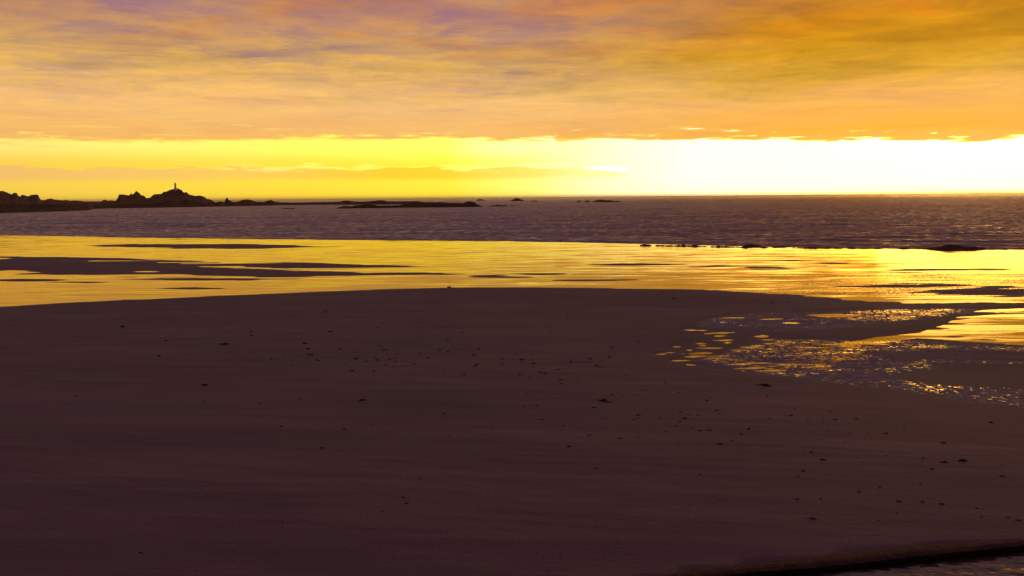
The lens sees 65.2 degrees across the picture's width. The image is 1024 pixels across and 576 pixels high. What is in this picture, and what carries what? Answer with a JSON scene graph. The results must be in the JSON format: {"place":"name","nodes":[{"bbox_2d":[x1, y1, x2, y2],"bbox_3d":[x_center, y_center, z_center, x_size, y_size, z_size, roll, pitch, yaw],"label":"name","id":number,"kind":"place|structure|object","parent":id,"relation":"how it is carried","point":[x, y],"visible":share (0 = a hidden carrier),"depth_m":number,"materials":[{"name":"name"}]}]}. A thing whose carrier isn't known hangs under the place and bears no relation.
{"place":"outdoors","nodes":[
{"label":"outdoors","id":0,"kind":"place"},
{"bbox_2d":[0,191,114,204],"bbox_3d":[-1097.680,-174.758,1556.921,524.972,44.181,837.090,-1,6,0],"label":"headland","id":1,"kind":"structure","parent":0,"point":[8,198],"depth_m":1633.27,"materials":[{"name":"stone"}]},
{"bbox_2d":[144,189,213,203],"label":"hill","id":2,"kind":"structure","parent":0,"point":[179,196],"depth_m":1751.26,"materials":[{"name":"stone"}]},
{"bbox_2d":[0,235,1023,575],"bbox_3d":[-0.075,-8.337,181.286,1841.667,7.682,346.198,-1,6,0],"label":"beach","id":3,"kind":"structure","parent":0,"point":[136,457],"depth_m":39.25,"materials":[{"name":"brown sand"}]},
{"bbox_2d":[662,538,1023,575],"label":"bank","id":4,"kind":"structure","parent":3,"relation":"on","point":[858,560],"depth_m":20.19,"materials":[{"name":"black sand"}]},
{"bbox_2d":[809,552,1023,575],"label":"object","id":5,"kind":"structure","parent":3,"relation":"on","point":[1007,565],"depth_m":19.98,"materials":[{"name":"liquid"}]},
{"bbox_2d":[0,193,1023,249],"bbox_3d":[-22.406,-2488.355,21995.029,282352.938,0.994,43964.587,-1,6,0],"label":"sea","id":6,"kind":"structure","parent":0,"point":[995,221],"depth_m":398.89,"materials":[{"name":"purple liquid"}]},
{"bbox_2d":[115,191,145,204],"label":"rock stack","id":7,"kind":"object","parent":6,"relation":"in","point":[136,197],"visible":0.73,"depth_m":1741.27,"materials":[{"name":"stone"}]},
{"bbox_2d":[0,199,298,212],"bbox_3d":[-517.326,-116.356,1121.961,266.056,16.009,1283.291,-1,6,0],"label":"foreshore reef","id":8,"kind":"object","parent":6,"relation":"in","point":[11,208],"visible":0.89,"depth_m":1272.77},
{"bbox_2d":[299,200,446,204],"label":"reef","id":9,"kind":"object","parent":6,"relation":"in","point":[359,203],"visible":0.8,"depth_m":1580.65},
{"bbox_2d":[336,201,482,208],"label":"reef","id":10,"kind":"object","parent":6,"relation":"in","point":[464,204],"visible":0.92,"depth_m":999.26},
{"bbox_2d":[593,199,619,201],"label":"islet","id":11,"kind":"object","parent":6,"relation":"in","point":[600,200],"visible":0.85,"depth_m":1616.90,"materials":[{"name":"black stone"}]},
{"bbox_2d":[641,244,749,247],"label":"seaweed line","id":12,"kind":"object","parent":6,"relation":"on","point":[693,245],"visible":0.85,"depth_m":188.11,"materials":[{"name":"black plant"}]},
{"bbox_2d":[744,244,761,246],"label":"rock","id":13,"kind":"object","parent":6,"relation":"in","point":[750,245],"visible":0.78,"depth_m":186.48,"materials":[{"name":"black stone"}]},
{"bbox_2d":[755,247,1008,249],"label":"seaweed line","id":14,"kind":"object","parent":6,"relation":"on","point":[862,248],"visible":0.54,"depth_m":176.82,"materials":[{"name":"black plant"}]},
{"bbox_2d":[925,245,992,249],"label":"rock","id":15,"kind":"object","parent":6,"relation":"in","point":[951,247],"visible":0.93,"depth_m":170.56,"materials":[{"name":"black stone"}]},
{"bbox_2d":[0,0,1023,200],"label":"sky","id":16,"kind":"structure","parent":0,"point":[100,100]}
]}

